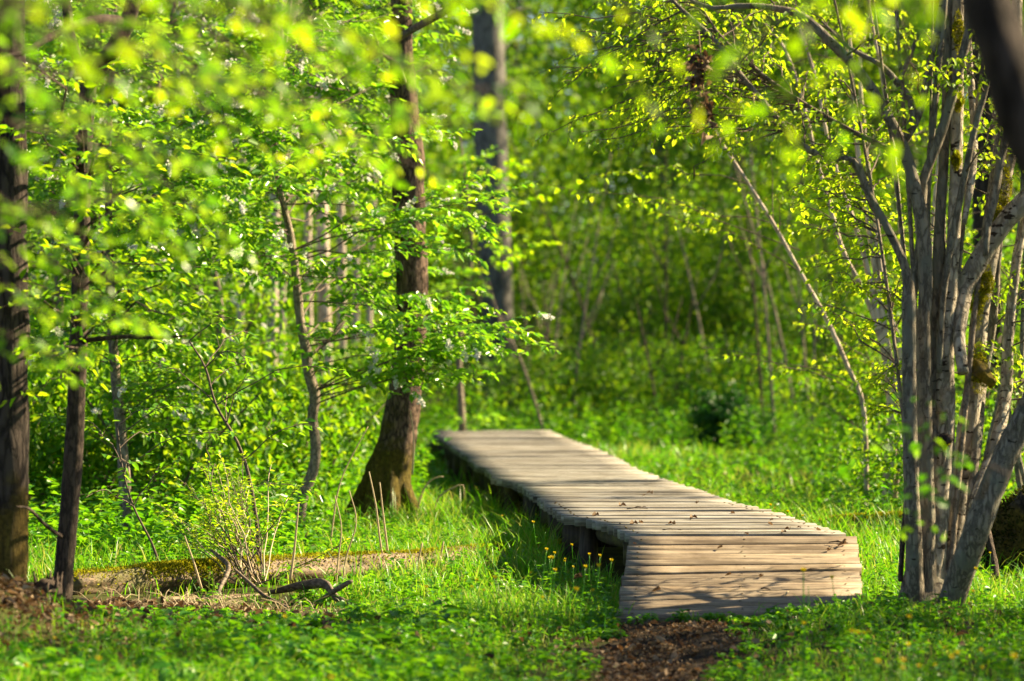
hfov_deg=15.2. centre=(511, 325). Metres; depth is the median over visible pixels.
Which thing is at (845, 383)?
thicket bush
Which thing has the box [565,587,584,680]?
buttercup
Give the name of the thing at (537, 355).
thicket bush
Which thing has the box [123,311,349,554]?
sapling
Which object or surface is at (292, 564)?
dry stalk
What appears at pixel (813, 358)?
bare sapling
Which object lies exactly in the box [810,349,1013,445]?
thicket bush
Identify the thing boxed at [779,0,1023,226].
forest tree
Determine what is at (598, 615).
buttercup
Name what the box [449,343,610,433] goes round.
thicket bush
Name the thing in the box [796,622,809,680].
buttercup
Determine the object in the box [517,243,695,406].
thicket bush
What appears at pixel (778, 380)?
thicket bush
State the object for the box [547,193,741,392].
thicket bush
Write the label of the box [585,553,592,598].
buttercup
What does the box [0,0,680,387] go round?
beech tree
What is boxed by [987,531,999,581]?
dead pole
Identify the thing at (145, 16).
forest tree
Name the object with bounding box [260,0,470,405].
birch tree
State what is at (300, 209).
thicket bush
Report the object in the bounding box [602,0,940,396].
forest tree
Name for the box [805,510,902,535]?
mossy log
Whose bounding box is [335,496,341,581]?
dry stalk
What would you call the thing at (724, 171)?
thicket bush
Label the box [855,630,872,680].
buttercup
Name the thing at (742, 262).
thicket bush
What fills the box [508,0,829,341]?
forest tree
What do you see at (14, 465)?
oak tree
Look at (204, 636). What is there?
buttercup
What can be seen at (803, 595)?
buttercup
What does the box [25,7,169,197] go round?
forest tree
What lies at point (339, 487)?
dry stalk
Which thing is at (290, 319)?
thicket bush
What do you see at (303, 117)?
forest tree
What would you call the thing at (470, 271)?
bird cherry tree
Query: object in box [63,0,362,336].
forest tree
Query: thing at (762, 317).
thicket bush
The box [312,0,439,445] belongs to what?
birch tree
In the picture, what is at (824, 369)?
thicket bush
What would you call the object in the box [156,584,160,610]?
buttercup
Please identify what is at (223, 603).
dry straw
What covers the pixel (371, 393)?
thicket bush
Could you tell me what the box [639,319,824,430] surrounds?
thicket bush
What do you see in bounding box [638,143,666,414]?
bare sapling
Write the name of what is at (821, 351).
bare sapling
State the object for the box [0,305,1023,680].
ground
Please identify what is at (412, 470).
dry stalk
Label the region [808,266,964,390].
thicket bush
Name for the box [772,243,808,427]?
bare sapling
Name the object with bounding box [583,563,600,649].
buttercup
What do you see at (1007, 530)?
root mound
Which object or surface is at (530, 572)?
buttercup
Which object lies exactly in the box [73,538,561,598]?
fallen log
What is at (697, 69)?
dead leaf cluster
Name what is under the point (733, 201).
thicket bush
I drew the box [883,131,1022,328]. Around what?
thicket bush
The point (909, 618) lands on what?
buttercup
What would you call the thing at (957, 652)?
buttercup
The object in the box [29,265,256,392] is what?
thicket bush
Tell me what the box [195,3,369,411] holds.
birch tree
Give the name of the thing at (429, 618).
buttercup
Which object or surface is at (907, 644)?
buttercup
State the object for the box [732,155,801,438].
bare sapling
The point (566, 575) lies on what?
buttercup
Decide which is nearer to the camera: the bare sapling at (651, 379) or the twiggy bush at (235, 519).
the twiggy bush at (235, 519)
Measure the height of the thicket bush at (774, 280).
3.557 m
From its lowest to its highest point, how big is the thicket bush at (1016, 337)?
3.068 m
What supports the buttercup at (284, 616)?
on the ground at (616, 565)
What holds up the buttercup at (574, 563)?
on the ground at (616, 565)
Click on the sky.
(593, 16)
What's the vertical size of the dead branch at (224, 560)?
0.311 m
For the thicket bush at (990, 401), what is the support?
on the ground at (616, 565)
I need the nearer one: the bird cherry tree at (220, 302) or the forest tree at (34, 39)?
the bird cherry tree at (220, 302)
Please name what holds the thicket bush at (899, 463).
on the ground at (616, 565)
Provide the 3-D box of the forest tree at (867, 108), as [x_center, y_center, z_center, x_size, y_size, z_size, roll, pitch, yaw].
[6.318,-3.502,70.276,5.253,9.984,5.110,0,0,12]
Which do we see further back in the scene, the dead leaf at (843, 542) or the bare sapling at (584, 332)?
the bare sapling at (584, 332)
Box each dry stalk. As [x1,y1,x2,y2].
[184,536,202,588]
[289,504,298,579]
[329,426,367,549]
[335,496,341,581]
[341,490,356,594]
[369,472,382,552]
[379,482,388,552]
[410,410,414,473]
[415,476,443,514]
[417,543,422,563]
[433,484,463,509]
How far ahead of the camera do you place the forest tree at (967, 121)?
72.44 m
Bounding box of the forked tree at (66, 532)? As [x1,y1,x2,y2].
[0,0,258,600]
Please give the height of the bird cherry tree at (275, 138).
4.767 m
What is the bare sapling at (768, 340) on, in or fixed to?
on the ground at (616, 565)
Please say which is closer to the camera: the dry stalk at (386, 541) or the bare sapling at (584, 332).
the dry stalk at (386, 541)
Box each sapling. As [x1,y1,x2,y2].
[80,399,241,561]
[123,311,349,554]
[193,427,327,549]
[480,276,543,429]
[499,116,613,412]
[519,268,554,365]
[520,241,563,420]
[520,274,551,366]
[546,199,587,415]
[568,154,618,434]
[573,260,615,359]
[635,295,682,430]
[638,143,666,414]
[653,271,697,419]
[669,188,725,400]
[721,144,763,434]
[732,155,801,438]
[747,119,795,445]
[747,267,787,413]
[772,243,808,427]
[780,231,817,443]
[807,295,845,422]
[815,193,864,427]
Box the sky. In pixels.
[28,0,966,303]
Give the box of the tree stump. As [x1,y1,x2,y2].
[33,571,63,604]
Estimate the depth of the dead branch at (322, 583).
20.43 m
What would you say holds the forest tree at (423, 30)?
on the ground at (616, 565)
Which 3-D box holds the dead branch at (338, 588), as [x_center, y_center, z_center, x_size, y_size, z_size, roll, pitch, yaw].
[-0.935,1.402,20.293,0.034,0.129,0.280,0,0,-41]
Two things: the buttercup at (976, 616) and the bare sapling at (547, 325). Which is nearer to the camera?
the buttercup at (976, 616)
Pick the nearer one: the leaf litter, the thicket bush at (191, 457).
the leaf litter
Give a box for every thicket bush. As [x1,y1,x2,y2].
[27,194,191,383]
[27,324,215,527]
[27,333,303,516]
[27,360,237,517]
[28,228,198,378]
[28,336,139,496]
[29,162,376,460]
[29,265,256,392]
[29,381,107,503]
[30,164,155,355]
[30,196,199,372]
[31,375,212,504]
[32,317,336,512]
[89,356,300,513]
[118,210,250,368]
[134,345,250,396]
[140,123,390,368]
[148,257,254,379]
[150,116,345,386]
[184,351,380,499]
[196,348,421,497]
[206,274,265,372]
[208,195,348,382]
[226,121,467,351]
[226,246,383,371]
[227,205,395,404]
[249,210,362,369]
[255,335,421,425]
[277,336,426,443]
[278,172,443,401]
[334,317,510,429]
[344,66,547,382]
[349,54,606,391]
[430,59,649,381]
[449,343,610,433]
[478,336,646,429]
[499,332,666,433]
[509,72,711,355]
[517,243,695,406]
[524,150,739,415]
[546,346,669,415]
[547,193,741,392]
[549,54,817,390]
[549,353,669,428]
[599,332,721,425]
[604,244,796,411]
[607,327,746,425]
[609,107,889,381]
[625,139,828,408]
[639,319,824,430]
[652,198,832,397]
[658,154,844,414]
[687,242,839,387]
[709,254,875,419]
[722,360,835,425]
[729,167,932,410]
[738,274,890,420]
[745,192,867,399]
[757,243,1020,452]
[767,153,914,401]
[773,339,963,449]
[802,147,972,398]
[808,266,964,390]
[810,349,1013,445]
[818,413,903,504]
[819,353,882,413]
[836,367,1023,501]
[838,210,909,354]
[844,407,1023,509]
[870,198,1022,439]
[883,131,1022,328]
[955,342,1018,423]
[965,195,1023,472]
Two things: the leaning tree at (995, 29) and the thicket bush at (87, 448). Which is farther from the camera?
the thicket bush at (87, 448)
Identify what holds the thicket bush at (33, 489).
on the ground at (616, 565)
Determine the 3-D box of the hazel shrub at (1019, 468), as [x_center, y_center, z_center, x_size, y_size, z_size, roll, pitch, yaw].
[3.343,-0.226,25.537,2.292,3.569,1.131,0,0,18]
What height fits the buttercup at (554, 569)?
0.386 m
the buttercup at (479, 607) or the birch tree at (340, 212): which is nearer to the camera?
the buttercup at (479, 607)
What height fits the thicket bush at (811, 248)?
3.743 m
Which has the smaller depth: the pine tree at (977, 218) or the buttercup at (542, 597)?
the buttercup at (542, 597)
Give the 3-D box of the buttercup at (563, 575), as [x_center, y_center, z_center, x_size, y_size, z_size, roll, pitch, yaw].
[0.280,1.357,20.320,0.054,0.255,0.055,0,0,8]
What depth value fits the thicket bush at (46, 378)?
29.50 m
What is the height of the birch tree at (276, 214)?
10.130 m
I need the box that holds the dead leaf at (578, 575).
[573,573,582,578]
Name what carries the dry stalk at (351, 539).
on the ground at (616, 565)
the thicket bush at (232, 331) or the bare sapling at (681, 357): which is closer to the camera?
the bare sapling at (681, 357)
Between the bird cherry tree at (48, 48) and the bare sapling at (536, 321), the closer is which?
the bird cherry tree at (48, 48)
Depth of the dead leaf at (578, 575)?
19.13 m
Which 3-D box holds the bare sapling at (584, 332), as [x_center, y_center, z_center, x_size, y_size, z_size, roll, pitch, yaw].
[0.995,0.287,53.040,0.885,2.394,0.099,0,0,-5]
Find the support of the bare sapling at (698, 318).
on the ground at (616, 565)
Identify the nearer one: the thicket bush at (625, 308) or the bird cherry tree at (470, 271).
the bird cherry tree at (470, 271)
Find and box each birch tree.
[130,0,342,386]
[189,0,385,442]
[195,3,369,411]
[200,0,431,396]
[252,0,462,442]
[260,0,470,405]
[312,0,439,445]
[313,0,454,423]
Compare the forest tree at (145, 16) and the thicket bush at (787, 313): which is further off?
the forest tree at (145, 16)
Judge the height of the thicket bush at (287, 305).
3.027 m
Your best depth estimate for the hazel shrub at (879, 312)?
27.99 m
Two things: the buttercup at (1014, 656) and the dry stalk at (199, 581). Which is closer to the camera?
the buttercup at (1014, 656)
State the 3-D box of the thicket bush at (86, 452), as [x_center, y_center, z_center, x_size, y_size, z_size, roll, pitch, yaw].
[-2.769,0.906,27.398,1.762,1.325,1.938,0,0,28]
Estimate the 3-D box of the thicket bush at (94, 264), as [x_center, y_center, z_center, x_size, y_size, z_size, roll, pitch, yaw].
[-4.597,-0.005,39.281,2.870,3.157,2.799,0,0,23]
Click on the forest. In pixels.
(591, 84)
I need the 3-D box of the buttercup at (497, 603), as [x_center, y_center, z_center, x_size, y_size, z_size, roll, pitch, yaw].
[-0.050,1.280,16.823,0.080,0.372,0.078,0,0,-22]
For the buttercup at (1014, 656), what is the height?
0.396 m
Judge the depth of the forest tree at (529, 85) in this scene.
89.19 m
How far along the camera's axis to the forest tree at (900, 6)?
67.99 m
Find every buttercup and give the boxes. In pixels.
[81,657,100,680]
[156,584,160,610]
[199,600,208,655]
[274,615,288,674]
[422,585,436,651]
[454,579,466,611]
[461,585,473,633]
[475,578,486,636]
[482,589,491,645]
[489,577,501,626]
[492,576,509,646]
[529,571,539,623]
[532,521,544,572]
[533,596,544,654]
[535,548,547,605]
[537,555,553,637]
[540,568,556,644]
[545,551,557,597]
[546,556,553,600]
[561,558,567,591]
[563,560,570,596]
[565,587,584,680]
[571,544,579,586]
[573,565,589,641]
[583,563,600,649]
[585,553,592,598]
[591,589,604,640]
[592,554,601,600]
[598,559,612,629]
[794,568,813,676]
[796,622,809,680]
[830,575,848,662]
[850,629,869,680]
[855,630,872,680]
[860,659,879,680]
[861,632,877,679]
[867,629,879,680]
[890,658,904,680]
[903,642,913,680]
[907,615,924,680]
[941,651,958,680]
[943,646,955,679]
[950,655,965,680]
[971,567,983,635]
[971,648,985,680]
[972,590,986,656]
[987,552,993,585]
[1011,654,1016,680]
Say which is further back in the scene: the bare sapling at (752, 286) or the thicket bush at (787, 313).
the thicket bush at (787, 313)
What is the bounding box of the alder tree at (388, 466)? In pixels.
[341,0,461,525]
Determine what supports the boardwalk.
on the ground at (616, 565)
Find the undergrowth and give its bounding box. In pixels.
[28,388,1013,561]
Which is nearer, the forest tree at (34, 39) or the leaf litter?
the leaf litter
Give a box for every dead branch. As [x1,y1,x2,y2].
[210,549,230,600]
[234,568,294,609]
[267,578,379,605]
[319,580,352,599]
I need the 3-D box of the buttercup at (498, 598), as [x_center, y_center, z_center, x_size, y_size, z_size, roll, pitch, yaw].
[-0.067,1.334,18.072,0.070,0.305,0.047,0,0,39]
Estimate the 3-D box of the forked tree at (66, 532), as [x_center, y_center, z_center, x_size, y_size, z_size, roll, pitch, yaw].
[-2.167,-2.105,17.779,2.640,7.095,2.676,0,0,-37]
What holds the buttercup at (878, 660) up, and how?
on the ground at (616, 565)
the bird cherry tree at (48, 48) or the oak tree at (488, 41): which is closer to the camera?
the bird cherry tree at (48, 48)
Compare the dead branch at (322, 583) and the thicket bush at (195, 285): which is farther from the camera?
the thicket bush at (195, 285)
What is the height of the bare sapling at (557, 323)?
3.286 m
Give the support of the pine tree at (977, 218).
on the ground at (616, 565)
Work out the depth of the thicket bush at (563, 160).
71.88 m
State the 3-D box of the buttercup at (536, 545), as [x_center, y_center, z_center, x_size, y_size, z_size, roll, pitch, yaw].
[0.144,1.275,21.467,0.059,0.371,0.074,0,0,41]
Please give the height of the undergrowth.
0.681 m
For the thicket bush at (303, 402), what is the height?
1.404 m
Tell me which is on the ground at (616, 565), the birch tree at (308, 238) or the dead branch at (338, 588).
the birch tree at (308, 238)
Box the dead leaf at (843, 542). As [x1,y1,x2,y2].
[837,540,846,545]
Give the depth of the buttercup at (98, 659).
13.12 m
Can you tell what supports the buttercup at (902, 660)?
on the ground at (616, 565)
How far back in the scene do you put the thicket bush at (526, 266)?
74.97 m
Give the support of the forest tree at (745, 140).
on the ground at (616, 565)
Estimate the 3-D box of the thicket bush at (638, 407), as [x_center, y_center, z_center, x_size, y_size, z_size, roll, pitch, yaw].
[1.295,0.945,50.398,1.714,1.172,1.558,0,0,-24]
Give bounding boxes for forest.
[25,0,1022,358]
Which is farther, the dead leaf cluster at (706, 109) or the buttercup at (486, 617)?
the dead leaf cluster at (706, 109)
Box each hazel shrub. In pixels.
[532,0,1023,613]
[537,0,1015,509]
[833,113,1023,491]
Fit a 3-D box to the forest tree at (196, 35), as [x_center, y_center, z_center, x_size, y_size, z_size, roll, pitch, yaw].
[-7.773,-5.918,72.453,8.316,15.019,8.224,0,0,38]
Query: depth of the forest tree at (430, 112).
70.89 m
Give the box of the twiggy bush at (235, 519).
[149,451,351,585]
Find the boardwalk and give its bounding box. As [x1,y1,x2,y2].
[426,430,861,622]
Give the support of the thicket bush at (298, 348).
on the ground at (616, 565)
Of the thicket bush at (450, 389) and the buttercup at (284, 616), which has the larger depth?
the thicket bush at (450, 389)
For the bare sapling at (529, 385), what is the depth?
44.62 m
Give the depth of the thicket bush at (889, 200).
60.91 m
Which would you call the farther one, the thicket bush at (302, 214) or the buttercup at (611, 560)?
the thicket bush at (302, 214)
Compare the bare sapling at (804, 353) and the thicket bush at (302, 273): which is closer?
the bare sapling at (804, 353)
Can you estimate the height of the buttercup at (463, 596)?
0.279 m
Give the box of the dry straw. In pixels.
[73,587,445,615]
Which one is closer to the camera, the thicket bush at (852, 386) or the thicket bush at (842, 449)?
the thicket bush at (842, 449)
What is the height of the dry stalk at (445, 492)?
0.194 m
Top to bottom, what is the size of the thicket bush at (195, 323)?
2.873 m
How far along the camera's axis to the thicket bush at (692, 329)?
59.45 m
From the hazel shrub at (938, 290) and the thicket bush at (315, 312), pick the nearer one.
the hazel shrub at (938, 290)
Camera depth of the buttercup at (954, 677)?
13.48 m
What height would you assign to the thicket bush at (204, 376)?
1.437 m
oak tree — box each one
[0,0,29,581]
[442,0,522,414]
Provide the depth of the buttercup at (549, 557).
19.46 m
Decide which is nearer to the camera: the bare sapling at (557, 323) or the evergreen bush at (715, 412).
the evergreen bush at (715, 412)
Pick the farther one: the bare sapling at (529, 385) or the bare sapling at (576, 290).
the bare sapling at (576, 290)
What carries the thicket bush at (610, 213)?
on the ground at (616, 565)
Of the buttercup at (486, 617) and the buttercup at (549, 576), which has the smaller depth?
the buttercup at (486, 617)
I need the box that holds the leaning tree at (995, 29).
[680,0,1023,540]
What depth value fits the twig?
22.40 m
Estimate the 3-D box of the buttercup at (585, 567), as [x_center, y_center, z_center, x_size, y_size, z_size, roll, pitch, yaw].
[0.322,1.305,17.854,0.081,0.383,0.082,0,0,41]
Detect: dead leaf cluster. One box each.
[681,30,712,92]
[682,72,716,144]
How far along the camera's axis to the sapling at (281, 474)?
22.92 m
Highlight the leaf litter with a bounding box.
[0,572,1018,680]
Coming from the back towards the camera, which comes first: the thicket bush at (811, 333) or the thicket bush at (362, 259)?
the thicket bush at (362, 259)
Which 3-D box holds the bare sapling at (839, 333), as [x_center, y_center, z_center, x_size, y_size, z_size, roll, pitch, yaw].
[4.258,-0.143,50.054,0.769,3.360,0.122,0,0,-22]
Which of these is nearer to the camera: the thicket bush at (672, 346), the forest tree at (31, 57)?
the thicket bush at (672, 346)
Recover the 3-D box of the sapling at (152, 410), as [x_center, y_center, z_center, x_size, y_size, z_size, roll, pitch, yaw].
[-1.996,0.887,21.366,0.965,0.954,1.219,0,0,0]
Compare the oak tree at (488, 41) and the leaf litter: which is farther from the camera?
the oak tree at (488, 41)
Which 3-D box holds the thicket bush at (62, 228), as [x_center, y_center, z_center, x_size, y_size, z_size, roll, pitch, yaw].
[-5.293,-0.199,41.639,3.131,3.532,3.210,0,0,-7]
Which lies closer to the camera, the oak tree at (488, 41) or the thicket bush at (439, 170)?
the oak tree at (488, 41)
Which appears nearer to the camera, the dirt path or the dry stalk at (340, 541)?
the dirt path
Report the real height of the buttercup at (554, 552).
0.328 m
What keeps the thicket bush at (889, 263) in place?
on the ground at (616, 565)
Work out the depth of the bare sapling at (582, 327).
48.40 m
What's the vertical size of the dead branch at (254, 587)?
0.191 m
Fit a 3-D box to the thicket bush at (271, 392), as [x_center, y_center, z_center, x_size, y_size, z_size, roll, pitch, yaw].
[-2.439,0.758,28.819,2.445,1.672,2.223,0,0,-37]
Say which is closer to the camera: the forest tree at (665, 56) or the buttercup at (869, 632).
the buttercup at (869, 632)
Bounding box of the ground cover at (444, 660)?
[0,424,1023,680]
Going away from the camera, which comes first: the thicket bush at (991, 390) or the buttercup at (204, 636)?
the buttercup at (204, 636)
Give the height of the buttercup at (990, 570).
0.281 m
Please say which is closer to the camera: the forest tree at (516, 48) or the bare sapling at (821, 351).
the bare sapling at (821, 351)
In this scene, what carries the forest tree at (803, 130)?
on the ground at (616, 565)
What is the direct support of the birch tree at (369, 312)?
on the ground at (616, 565)
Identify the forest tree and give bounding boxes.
[25,0,104,137]
[25,0,254,269]
[25,1,68,132]
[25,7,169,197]
[26,0,145,164]
[27,0,255,204]
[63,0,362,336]
[124,0,467,273]
[164,1,426,251]
[177,0,472,310]
[297,0,470,323]
[372,0,626,251]
[413,0,605,361]
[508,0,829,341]
[558,0,760,368]
[564,0,920,387]
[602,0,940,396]
[626,0,855,266]
[685,20,890,279]
[752,0,1015,265]
[754,0,969,280]
[765,1,967,214]
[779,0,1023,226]
[838,0,1023,257]
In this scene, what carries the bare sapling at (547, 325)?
on the ground at (616, 565)
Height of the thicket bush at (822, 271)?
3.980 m
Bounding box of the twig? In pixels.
[627,506,647,508]
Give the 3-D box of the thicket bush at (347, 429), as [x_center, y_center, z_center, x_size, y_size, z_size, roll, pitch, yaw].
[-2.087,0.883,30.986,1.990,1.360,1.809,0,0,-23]
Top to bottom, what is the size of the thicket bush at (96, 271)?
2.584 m
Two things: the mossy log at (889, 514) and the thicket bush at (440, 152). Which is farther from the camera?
the thicket bush at (440, 152)
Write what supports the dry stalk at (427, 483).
on the ground at (616, 565)
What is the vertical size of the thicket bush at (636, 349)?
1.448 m
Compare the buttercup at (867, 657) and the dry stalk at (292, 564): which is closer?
the buttercup at (867, 657)
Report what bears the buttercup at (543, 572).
on the ground at (616, 565)
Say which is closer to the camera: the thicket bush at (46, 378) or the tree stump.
the tree stump
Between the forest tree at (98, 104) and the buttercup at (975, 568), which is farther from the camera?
the forest tree at (98, 104)
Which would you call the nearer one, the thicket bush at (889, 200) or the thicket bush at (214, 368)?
the thicket bush at (214, 368)
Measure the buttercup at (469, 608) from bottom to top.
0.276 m
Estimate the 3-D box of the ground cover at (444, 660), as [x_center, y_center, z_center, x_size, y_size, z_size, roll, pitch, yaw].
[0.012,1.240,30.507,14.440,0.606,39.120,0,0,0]
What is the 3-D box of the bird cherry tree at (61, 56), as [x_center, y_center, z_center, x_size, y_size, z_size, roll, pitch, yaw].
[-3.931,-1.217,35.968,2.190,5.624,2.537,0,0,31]
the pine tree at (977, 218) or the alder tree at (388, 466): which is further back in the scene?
the pine tree at (977, 218)
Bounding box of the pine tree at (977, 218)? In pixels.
[972,47,1001,456]
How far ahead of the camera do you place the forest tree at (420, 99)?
95.28 m
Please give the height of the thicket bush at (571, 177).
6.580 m
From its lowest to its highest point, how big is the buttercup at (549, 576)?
0.415 m
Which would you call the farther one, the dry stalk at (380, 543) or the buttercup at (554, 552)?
the dry stalk at (380, 543)
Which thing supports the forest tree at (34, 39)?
on the ground at (616, 565)
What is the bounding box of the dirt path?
[577,623,743,680]
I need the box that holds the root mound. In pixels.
[980,485,1023,583]
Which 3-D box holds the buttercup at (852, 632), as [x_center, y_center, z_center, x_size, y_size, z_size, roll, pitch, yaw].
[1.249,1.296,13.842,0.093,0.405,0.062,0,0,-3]
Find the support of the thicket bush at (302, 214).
on the ground at (616, 565)
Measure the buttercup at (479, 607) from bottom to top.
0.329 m
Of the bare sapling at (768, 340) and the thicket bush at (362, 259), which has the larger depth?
the thicket bush at (362, 259)
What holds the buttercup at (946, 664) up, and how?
on the ground at (616, 565)
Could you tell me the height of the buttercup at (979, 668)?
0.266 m
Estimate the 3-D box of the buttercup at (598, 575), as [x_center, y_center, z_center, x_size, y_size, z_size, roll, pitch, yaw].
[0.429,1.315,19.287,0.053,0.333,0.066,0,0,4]
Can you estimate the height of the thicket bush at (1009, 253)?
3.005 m
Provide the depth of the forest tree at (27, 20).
67.19 m
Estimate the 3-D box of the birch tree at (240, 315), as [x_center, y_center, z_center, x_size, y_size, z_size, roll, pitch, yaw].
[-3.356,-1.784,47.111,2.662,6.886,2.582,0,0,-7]
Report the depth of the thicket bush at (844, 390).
52.84 m
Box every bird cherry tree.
[25,0,202,486]
[25,0,276,540]
[26,0,214,335]
[104,0,318,410]
[158,0,560,533]
[428,128,562,430]
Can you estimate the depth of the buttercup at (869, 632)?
14.56 m
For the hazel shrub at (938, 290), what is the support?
on the ground at (616, 565)
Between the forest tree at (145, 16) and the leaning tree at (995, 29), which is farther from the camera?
the forest tree at (145, 16)
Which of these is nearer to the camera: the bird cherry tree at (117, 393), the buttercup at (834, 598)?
the buttercup at (834, 598)
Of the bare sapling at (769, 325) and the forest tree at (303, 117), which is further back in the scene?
the forest tree at (303, 117)
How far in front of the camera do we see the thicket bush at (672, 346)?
53.37 m
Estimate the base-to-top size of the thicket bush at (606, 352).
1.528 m
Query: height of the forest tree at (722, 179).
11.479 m
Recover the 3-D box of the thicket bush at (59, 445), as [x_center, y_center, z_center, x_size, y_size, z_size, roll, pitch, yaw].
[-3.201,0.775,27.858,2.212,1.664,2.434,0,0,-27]
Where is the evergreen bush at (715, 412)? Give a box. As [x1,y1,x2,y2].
[682,380,776,452]
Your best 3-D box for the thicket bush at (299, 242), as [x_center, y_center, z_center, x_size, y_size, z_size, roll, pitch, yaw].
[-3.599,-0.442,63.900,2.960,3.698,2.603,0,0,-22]
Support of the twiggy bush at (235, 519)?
on the ground at (616, 565)
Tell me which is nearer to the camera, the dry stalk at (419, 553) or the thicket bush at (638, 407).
the dry stalk at (419, 553)
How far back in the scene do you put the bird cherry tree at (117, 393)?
25.41 m
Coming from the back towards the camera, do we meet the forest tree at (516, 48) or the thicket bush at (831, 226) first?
the forest tree at (516, 48)
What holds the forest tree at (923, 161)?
on the ground at (616, 565)
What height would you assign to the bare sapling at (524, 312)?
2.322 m
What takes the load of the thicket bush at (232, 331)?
on the ground at (616, 565)

